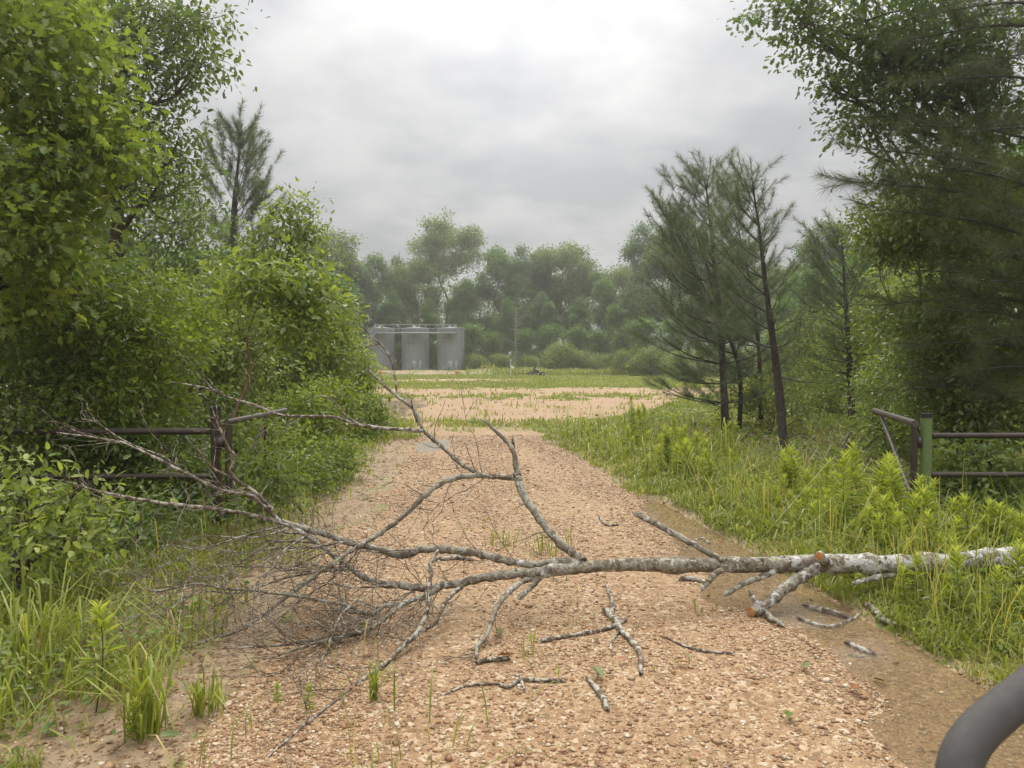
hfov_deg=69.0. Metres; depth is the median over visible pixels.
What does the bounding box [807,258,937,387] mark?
shrub
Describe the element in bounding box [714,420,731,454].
tall weed
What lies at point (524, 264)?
broadleaf tree
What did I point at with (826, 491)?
tall weed
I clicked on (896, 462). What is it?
tall weed
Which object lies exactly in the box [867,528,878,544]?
tall weed
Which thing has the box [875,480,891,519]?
tall weed
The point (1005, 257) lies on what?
broadleaf tree
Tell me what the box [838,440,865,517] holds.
tall weed
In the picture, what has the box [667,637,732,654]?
broken stick
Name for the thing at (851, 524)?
tall weed
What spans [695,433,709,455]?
tall weed
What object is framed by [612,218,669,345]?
broadleaf tree
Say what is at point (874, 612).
broken stick
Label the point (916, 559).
tall weed
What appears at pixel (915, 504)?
tall weed
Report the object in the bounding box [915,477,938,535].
tall weed
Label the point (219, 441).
swing gate
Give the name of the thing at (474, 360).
bush
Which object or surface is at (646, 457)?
tall weed
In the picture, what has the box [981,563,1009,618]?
tall weed
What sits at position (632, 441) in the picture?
tall weed
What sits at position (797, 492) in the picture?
tall weed
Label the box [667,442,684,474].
tall weed
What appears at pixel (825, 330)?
broadleaf tree
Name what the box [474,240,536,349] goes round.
broadleaf tree
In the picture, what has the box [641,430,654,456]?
tall weed
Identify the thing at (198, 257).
broadleaf tree
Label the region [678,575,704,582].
broken stick
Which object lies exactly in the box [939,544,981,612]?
tall weed
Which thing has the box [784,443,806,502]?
tall weed
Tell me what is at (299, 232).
sweetgum tree
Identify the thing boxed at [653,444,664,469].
tall weed
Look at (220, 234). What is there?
hickory tree
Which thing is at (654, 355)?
bush
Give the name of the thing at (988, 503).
tall weed
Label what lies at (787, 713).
fallen leaf
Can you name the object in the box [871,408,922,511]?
swing gate
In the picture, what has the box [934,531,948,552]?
tall weed
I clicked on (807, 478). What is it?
tall weed
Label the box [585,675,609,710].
broken stick
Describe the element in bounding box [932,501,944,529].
tall weed
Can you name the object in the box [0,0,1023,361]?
sky
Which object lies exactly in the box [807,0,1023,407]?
pine tree
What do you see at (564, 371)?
rank grass
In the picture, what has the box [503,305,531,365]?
dead tree
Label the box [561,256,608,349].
broadleaf tree
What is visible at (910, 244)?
tall shrub
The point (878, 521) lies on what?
tall weed
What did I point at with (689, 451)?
tall weed
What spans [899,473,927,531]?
tall weed
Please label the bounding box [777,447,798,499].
tall weed
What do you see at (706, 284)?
broadleaf tree
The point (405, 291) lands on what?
broadleaf tree
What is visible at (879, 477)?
tall weed
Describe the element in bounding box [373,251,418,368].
broadleaf tree
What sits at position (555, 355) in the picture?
bush
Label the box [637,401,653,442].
tall weed
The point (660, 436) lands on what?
tall weed
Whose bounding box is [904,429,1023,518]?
shrub
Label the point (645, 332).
broadleaf tree
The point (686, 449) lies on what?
tall weed
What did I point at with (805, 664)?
fallen leaf
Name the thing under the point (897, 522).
tall weed
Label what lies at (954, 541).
tall weed
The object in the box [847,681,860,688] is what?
fallen leaf
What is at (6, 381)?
broadleaf tree
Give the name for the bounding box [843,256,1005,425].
tall shrub
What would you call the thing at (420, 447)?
puddle
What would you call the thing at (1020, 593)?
tall weed
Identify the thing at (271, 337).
broadleaf tree
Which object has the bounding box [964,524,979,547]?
tall weed
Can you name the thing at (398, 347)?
broadleaf tree
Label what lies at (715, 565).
fallen tree
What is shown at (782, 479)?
tall weed
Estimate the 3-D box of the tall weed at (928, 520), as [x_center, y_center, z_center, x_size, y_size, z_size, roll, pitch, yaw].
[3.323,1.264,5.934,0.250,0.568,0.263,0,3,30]
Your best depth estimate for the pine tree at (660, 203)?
18.31 m
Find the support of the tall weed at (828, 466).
on the ground at (460, 642)
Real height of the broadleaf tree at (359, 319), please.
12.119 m
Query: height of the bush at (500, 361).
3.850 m
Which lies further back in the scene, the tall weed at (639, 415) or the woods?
the woods
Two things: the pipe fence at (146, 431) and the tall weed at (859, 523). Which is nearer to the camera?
the tall weed at (859, 523)
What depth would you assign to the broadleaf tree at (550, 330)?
104.62 m
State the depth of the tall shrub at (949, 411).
10.32 m
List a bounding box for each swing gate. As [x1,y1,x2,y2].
[215,408,287,526]
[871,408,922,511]
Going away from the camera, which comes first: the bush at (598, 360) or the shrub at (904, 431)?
the shrub at (904, 431)
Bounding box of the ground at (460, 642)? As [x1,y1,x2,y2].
[0,362,1023,767]
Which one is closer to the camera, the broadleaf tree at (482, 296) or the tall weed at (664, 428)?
the tall weed at (664, 428)
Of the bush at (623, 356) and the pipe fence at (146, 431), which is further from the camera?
the bush at (623, 356)
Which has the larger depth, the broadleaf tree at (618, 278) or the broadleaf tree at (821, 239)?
the broadleaf tree at (618, 278)
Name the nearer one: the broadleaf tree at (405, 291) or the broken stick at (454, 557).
the broken stick at (454, 557)
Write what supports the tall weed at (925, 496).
on the ground at (460, 642)
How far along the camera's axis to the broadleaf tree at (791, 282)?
91.26 m
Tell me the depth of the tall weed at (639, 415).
13.84 m
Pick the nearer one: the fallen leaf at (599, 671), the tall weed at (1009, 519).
the fallen leaf at (599, 671)
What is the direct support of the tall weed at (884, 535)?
on the ground at (460, 642)
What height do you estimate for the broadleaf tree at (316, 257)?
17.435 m
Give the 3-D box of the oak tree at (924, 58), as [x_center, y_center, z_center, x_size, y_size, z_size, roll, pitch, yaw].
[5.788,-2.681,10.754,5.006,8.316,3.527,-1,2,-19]
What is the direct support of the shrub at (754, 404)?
on the ground at (460, 642)
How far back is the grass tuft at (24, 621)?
4.06 m
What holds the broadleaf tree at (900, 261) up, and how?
on the ground at (460, 642)
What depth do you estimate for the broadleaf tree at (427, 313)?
107.33 m
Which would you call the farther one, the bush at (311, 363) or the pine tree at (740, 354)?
the bush at (311, 363)
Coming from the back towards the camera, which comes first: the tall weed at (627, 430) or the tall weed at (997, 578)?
the tall weed at (627, 430)
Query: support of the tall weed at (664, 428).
on the ground at (460, 642)
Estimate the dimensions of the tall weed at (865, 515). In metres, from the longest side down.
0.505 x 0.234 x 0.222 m
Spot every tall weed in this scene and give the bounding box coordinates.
[70,597,129,712]
[123,695,146,742]
[272,681,282,705]
[300,682,316,714]
[594,432,602,450]
[622,425,633,448]
[625,394,638,436]
[628,435,636,455]
[635,405,646,446]
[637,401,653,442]
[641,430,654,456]
[643,454,650,472]
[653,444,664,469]
[655,433,664,458]
[658,427,672,465]
[660,425,673,466]
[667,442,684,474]
[668,412,680,454]
[672,423,686,467]
[674,439,694,479]
[676,426,693,457]
[679,444,695,474]
[680,437,693,464]
[691,431,702,468]
[693,455,708,485]
[694,456,700,474]
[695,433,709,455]
[700,447,710,478]
[701,438,712,458]
[706,412,720,446]
[706,459,715,477]
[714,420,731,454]
[726,447,736,469]
[729,421,741,445]
[772,485,779,504]
[775,473,789,510]
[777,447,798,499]
[777,451,800,500]
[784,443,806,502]
[786,492,794,512]
[789,498,805,528]
[793,488,799,505]
[795,466,816,506]
[800,486,816,516]
[803,500,821,541]
[810,499,820,525]
[811,487,820,508]
[813,457,837,496]
[815,494,828,517]
[818,503,831,532]
[822,469,837,495]
[823,486,835,513]
[825,449,856,529]
[828,488,849,525]
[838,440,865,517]
[842,451,866,515]
[849,519,855,536]
[852,513,868,544]
[854,452,893,523]
[854,484,880,529]
[856,505,876,546]
[858,503,874,536]
[866,511,885,552]
[867,493,893,531]
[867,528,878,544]
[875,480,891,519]
[876,529,892,554]
[877,450,899,517]
[880,501,902,539]
[881,459,910,525]
[883,490,904,528]
[884,510,912,554]
[886,455,904,510]
[892,565,915,603]
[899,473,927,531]
[899,492,924,533]
[905,550,929,595]
[908,483,937,532]
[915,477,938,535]
[915,506,944,551]
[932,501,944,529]
[933,534,964,583]
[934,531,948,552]
[937,572,956,612]
[939,496,965,540]
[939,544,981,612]
[946,514,972,547]
[954,492,985,540]
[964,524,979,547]
[972,536,986,547]
[975,511,995,546]
[976,497,1002,545]
[981,500,1010,547]
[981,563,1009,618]
[995,507,1016,547]
[998,541,1023,612]
[1006,538,1023,576]
[1007,511,1023,545]
[1009,584,1023,621]
[1014,532,1023,544]
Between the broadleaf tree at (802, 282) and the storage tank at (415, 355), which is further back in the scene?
the storage tank at (415, 355)
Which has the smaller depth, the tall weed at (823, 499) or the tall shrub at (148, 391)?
the tall weed at (823, 499)
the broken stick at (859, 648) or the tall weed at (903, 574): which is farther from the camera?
the tall weed at (903, 574)
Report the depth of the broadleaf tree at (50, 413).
14.74 m
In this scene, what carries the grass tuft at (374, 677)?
on the ground at (460, 642)
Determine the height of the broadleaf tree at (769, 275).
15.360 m
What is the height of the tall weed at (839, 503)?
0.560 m
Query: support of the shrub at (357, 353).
on the ground at (460, 642)
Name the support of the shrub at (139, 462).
on the ground at (460, 642)
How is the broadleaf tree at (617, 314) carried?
on the ground at (460, 642)
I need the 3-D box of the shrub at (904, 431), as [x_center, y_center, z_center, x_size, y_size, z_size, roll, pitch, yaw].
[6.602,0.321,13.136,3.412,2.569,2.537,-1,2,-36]
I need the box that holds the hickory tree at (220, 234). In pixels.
[0,58,261,417]
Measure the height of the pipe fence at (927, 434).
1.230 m
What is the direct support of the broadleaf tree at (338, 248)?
on the ground at (460, 642)
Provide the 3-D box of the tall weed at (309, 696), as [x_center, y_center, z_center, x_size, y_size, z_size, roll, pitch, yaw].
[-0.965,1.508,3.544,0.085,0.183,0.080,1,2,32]
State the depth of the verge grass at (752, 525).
6.00 m
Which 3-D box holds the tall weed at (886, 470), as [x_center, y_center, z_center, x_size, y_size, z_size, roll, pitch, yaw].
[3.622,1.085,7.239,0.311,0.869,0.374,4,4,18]
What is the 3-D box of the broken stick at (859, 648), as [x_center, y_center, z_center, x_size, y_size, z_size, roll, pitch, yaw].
[2.073,1.579,4.445,0.048,0.047,0.230,-1,2,-28]
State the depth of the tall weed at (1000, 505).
6.23 m
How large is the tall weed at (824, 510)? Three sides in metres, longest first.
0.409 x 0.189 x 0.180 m
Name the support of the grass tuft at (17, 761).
on the ground at (460, 642)
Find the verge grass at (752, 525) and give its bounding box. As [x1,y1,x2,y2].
[0,401,1023,767]
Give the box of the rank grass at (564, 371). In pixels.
[461,362,711,375]
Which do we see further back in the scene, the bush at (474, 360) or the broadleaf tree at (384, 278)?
the broadleaf tree at (384, 278)
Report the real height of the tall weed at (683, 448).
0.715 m
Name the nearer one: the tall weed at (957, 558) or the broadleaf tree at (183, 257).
the tall weed at (957, 558)
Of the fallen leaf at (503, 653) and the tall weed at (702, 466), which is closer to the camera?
the fallen leaf at (503, 653)
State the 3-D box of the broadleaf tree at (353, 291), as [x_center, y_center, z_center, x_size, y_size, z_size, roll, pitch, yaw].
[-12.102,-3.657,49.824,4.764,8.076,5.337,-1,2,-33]
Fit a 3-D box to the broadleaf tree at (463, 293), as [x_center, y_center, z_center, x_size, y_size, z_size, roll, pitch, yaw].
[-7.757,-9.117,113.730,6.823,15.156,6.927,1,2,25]
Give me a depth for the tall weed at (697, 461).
10.25 m
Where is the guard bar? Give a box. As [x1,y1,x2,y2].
[935,664,1023,767]
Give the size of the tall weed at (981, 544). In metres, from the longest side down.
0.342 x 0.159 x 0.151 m
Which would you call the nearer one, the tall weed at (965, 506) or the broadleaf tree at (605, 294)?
the tall weed at (965, 506)
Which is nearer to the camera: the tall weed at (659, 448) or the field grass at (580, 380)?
the tall weed at (659, 448)
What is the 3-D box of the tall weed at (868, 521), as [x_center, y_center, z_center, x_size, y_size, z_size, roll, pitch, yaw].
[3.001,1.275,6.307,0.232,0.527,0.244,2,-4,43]
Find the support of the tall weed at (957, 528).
on the ground at (460, 642)
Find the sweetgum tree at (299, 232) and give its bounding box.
[191,177,382,421]
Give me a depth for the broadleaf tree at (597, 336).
99.53 m
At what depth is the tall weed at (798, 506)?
7.05 m
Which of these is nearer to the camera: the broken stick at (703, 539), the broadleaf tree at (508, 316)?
the broken stick at (703, 539)
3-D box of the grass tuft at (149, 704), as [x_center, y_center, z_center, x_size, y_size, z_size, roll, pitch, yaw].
[-1.673,1.398,3.467,1.044,0.423,0.879,0,2,0]
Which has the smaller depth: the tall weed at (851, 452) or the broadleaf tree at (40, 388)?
the tall weed at (851, 452)
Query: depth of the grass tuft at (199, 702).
3.58 m
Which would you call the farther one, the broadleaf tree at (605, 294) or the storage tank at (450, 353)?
the broadleaf tree at (605, 294)
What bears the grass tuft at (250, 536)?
on the ground at (460, 642)
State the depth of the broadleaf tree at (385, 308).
108.73 m
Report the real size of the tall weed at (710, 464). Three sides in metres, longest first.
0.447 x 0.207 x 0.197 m
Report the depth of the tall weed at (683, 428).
10.94 m
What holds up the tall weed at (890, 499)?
on the ground at (460, 642)
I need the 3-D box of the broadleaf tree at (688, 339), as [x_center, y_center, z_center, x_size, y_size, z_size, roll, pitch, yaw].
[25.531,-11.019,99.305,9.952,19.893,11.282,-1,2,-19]
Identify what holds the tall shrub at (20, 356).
on the ground at (460, 642)
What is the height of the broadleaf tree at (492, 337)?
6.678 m
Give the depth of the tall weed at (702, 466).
9.74 m
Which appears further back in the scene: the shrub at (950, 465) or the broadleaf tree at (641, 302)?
the broadleaf tree at (641, 302)
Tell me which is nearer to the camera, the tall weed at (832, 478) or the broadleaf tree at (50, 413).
the tall weed at (832, 478)
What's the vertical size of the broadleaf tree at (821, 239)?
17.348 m
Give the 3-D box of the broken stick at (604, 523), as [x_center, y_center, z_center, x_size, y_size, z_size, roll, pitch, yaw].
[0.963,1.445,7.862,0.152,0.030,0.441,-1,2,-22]
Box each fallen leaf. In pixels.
[40,720,56,733]
[159,729,180,736]
[497,628,503,634]
[497,651,512,655]
[592,667,604,677]
[782,710,795,716]
[801,662,810,667]
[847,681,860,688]
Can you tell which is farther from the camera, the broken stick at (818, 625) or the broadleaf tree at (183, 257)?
the broadleaf tree at (183, 257)
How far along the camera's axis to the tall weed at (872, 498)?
6.65 m
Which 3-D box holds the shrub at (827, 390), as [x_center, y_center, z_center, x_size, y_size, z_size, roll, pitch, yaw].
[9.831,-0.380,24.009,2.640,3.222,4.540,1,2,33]
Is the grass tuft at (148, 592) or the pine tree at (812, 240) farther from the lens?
the pine tree at (812, 240)
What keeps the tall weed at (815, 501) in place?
on the ground at (460, 642)
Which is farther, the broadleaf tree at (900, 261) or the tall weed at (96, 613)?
the broadleaf tree at (900, 261)
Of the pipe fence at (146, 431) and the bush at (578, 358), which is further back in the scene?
the bush at (578, 358)
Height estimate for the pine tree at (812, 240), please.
6.200 m
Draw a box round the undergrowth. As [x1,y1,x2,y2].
[0,403,1023,767]
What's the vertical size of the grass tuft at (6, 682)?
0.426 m
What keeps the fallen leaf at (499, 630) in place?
on the ground at (460, 642)
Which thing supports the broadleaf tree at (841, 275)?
on the ground at (460, 642)
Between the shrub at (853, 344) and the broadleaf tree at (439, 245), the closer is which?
the shrub at (853, 344)
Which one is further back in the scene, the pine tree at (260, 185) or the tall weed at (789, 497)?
the pine tree at (260, 185)
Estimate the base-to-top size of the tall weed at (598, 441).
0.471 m
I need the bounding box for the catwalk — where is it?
[358,324,456,349]
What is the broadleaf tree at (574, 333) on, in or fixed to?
on the ground at (460, 642)
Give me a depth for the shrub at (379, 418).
16.17 m
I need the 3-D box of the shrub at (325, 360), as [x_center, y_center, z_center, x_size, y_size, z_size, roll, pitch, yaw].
[-4.523,-0.474,15.369,2.871,3.547,3.572,1,2,18]
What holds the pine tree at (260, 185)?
on the ground at (460, 642)
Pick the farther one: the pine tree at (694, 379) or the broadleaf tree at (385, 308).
the broadleaf tree at (385, 308)
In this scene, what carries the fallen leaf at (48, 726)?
on the ground at (460, 642)
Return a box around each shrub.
[0,236,195,504]
[0,391,241,520]
[0,437,177,599]
[0,474,213,578]
[2,250,240,495]
[105,251,305,469]
[203,403,379,531]
[213,281,374,431]
[232,368,375,471]
[295,325,389,418]
[305,385,403,444]
[718,302,852,431]
[772,332,859,413]
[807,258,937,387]
[821,147,1023,462]
[836,333,945,460]
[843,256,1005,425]
[847,246,1023,469]
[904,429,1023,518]
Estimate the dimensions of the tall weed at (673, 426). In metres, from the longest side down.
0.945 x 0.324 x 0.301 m
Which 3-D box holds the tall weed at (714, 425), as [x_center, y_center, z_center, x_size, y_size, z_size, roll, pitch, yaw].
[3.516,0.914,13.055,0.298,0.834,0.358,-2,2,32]
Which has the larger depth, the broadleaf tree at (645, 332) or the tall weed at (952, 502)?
the broadleaf tree at (645, 332)
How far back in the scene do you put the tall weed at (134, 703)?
3.30 m
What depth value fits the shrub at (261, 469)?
7.48 m
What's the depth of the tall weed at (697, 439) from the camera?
10.91 m
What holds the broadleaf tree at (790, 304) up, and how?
on the ground at (460, 642)
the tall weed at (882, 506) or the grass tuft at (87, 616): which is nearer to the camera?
the grass tuft at (87, 616)
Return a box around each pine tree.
[174,96,287,404]
[616,143,801,433]
[640,182,799,428]
[686,144,827,455]
[694,160,811,426]
[770,206,893,419]
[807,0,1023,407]
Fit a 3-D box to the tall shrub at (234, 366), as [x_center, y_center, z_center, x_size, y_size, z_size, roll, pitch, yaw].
[-4.586,-0.282,10.960,2.945,3.385,3.416,0,2,0]
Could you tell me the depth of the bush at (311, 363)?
29.37 m
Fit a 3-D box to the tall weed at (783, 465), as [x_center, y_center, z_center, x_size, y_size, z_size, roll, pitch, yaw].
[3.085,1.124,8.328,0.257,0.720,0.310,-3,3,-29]
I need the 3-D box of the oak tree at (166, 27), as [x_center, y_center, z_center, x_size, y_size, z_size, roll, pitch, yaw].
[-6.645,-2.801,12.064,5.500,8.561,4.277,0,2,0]
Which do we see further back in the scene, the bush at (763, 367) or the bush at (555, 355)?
the bush at (555, 355)
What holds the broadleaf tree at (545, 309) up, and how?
on the ground at (460, 642)
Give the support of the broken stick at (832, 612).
on the ground at (460, 642)
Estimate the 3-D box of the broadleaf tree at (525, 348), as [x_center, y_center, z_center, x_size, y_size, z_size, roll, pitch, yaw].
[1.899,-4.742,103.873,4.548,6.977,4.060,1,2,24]
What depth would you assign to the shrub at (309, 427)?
11.97 m
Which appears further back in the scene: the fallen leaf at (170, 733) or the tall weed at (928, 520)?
the tall weed at (928, 520)
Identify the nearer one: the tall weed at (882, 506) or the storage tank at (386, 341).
the tall weed at (882, 506)
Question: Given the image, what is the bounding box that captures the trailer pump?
[521,365,544,375]
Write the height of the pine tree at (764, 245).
5.611 m
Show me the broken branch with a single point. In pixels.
(618, 623)
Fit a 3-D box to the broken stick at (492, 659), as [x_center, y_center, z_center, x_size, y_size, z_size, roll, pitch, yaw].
[-0.118,1.560,4.218,0.226,0.042,0.042,-1,2,-21]
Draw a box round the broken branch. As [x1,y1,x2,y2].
[539,583,643,674]
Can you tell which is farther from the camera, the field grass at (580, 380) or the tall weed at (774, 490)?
the field grass at (580, 380)
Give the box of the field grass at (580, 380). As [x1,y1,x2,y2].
[131,366,1023,427]
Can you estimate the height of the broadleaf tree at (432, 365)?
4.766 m
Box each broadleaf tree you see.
[0,194,50,409]
[0,207,108,396]
[13,265,138,425]
[92,229,188,371]
[125,265,214,416]
[162,237,244,399]
[222,235,298,396]
[269,251,342,356]
[295,225,374,319]
[306,247,329,272]
[330,271,363,350]
[332,245,379,338]
[346,296,366,345]
[357,250,397,343]
[372,290,405,361]
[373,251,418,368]
[389,257,446,340]
[395,342,401,369]
[404,204,489,325]
[418,297,440,367]
[429,342,436,369]
[440,276,481,358]
[456,319,490,367]
[459,272,501,350]
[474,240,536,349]
[479,330,504,365]
[492,296,518,362]
[495,242,557,354]
[511,325,541,367]
[524,238,598,363]
[526,244,569,347]
[527,291,563,358]
[534,320,564,368]
[560,323,588,366]
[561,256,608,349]
[565,296,592,362]
[582,276,627,350]
[584,328,612,364]
[596,261,641,340]
[602,302,633,353]
[607,325,635,367]
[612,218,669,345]
[623,313,667,371]
[624,210,705,339]
[656,315,690,368]
[668,231,738,365]
[695,236,767,360]
[739,262,793,341]
[760,292,808,384]
[775,258,853,385]
[775,259,811,330]
[788,217,853,335]
[813,311,860,397]
[816,243,906,389]
[822,244,864,309]
[862,200,991,344]
[937,134,1023,409]
[948,230,1017,321]
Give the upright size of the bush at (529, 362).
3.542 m
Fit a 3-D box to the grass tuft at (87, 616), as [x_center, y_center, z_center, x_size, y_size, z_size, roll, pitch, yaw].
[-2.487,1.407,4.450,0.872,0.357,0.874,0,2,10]
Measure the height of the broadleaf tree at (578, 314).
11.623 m
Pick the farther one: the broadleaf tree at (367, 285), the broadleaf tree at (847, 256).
the broadleaf tree at (367, 285)
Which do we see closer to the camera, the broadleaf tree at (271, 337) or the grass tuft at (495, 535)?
the grass tuft at (495, 535)
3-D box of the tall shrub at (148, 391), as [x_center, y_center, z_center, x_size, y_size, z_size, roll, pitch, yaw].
[-4.590,-0.078,9.024,2.474,3.152,3.018,0,2,0]
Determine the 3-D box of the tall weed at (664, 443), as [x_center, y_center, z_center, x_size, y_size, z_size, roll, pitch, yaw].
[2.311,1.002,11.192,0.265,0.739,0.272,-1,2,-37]
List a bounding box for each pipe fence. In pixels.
[0,406,221,526]
[919,413,1023,504]
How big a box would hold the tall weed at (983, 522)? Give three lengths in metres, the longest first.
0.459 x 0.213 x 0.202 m
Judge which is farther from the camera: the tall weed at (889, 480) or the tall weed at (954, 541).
the tall weed at (889, 480)
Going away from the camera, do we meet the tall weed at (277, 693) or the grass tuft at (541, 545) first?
the tall weed at (277, 693)
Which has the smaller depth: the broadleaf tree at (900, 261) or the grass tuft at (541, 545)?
the grass tuft at (541, 545)
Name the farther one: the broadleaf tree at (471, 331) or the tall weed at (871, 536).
the broadleaf tree at (471, 331)
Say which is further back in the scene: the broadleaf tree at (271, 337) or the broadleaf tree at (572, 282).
the broadleaf tree at (572, 282)
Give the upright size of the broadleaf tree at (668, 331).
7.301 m
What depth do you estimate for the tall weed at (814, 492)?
7.71 m
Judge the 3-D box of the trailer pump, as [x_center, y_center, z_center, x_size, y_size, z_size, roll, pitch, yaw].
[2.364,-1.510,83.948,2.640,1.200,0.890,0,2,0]
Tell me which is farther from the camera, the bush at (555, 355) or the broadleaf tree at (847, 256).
the bush at (555, 355)
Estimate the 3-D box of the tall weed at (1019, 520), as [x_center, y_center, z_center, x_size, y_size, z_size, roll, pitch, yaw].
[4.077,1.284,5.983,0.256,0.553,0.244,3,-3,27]
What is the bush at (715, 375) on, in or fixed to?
on the ground at (460, 642)
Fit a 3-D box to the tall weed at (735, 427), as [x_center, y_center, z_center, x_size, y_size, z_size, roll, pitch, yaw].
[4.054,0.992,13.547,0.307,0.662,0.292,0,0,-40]
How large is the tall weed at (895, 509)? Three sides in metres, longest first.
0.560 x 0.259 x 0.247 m
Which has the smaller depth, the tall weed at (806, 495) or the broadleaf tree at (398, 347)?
the tall weed at (806, 495)
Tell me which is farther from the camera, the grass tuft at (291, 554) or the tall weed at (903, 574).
the grass tuft at (291, 554)
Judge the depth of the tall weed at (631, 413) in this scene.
14.27 m
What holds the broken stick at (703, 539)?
on the ground at (460, 642)
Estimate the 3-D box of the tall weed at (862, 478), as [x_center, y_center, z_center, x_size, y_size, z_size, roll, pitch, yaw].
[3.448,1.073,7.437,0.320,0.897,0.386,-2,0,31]
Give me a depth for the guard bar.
0.82 m
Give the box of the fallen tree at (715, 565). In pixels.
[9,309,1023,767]
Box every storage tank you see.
[367,326,394,369]
[402,326,428,369]
[437,326,464,370]
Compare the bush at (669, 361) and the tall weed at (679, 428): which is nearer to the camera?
the tall weed at (679, 428)
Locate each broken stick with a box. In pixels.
[434,555,474,560]
[444,674,565,694]
[472,656,510,663]
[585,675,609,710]
[599,516,618,525]
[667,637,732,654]
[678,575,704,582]
[685,537,710,547]
[796,613,859,628]
[802,604,853,619]
[843,640,877,655]
[847,653,866,657]
[862,602,906,627]
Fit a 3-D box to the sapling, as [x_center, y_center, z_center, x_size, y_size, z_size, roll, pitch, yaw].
[-2.560,-0.037,8.422,1.770,3.215,1.527,0,2,0]
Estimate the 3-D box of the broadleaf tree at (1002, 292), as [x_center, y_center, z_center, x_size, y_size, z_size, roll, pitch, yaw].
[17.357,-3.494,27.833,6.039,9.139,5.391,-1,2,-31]
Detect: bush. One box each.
[286,342,374,393]
[460,352,488,369]
[485,352,516,369]
[514,354,541,368]
[538,340,579,369]
[562,349,600,368]
[585,352,614,369]
[605,347,639,374]
[619,345,668,375]
[657,347,698,376]
[688,345,732,377]
[727,345,770,377]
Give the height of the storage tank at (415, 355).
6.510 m
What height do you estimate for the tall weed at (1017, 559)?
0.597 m
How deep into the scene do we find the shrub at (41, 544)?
5.00 m
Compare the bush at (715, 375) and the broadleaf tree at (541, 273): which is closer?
the bush at (715, 375)
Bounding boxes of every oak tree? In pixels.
[0,0,189,344]
[0,0,270,450]
[717,0,1023,465]
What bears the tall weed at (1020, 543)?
on the ground at (460, 642)
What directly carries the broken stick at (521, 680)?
on the ground at (460, 642)
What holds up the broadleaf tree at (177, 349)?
on the ground at (460, 642)
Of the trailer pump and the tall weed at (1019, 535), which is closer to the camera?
the tall weed at (1019, 535)
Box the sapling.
[193,232,357,506]
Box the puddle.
[413,439,451,451]
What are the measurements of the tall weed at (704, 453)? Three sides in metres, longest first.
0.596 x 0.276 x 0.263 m
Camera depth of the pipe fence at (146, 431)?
7.60 m
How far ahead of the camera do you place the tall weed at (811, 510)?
6.68 m
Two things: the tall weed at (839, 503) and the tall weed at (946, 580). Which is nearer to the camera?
the tall weed at (946, 580)
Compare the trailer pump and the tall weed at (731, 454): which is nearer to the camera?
the tall weed at (731, 454)
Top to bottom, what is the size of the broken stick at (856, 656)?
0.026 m
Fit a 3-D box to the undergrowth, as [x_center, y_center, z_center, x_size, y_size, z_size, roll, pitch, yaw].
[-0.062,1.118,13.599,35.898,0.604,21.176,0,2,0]
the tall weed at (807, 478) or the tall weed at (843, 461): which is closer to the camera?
the tall weed at (843, 461)
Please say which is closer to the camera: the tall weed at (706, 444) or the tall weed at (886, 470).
the tall weed at (886, 470)
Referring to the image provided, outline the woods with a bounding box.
[165,260,1016,364]
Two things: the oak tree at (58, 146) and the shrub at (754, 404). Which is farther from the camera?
the shrub at (754, 404)
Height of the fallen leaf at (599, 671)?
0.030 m
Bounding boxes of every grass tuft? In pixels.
[0,557,202,693]
[0,618,122,730]
[0,744,50,767]
[4,640,241,743]
[37,585,181,674]
[85,572,196,639]
[174,661,248,720]
[216,521,294,554]
[249,534,334,570]
[361,661,399,700]
[485,526,536,550]
[519,530,571,559]
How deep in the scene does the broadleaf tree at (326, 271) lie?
39.45 m
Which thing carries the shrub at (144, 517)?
on the ground at (460, 642)
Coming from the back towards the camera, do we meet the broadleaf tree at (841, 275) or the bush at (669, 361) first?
the bush at (669, 361)
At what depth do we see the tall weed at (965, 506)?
6.42 m
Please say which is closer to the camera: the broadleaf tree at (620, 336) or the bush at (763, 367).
the bush at (763, 367)

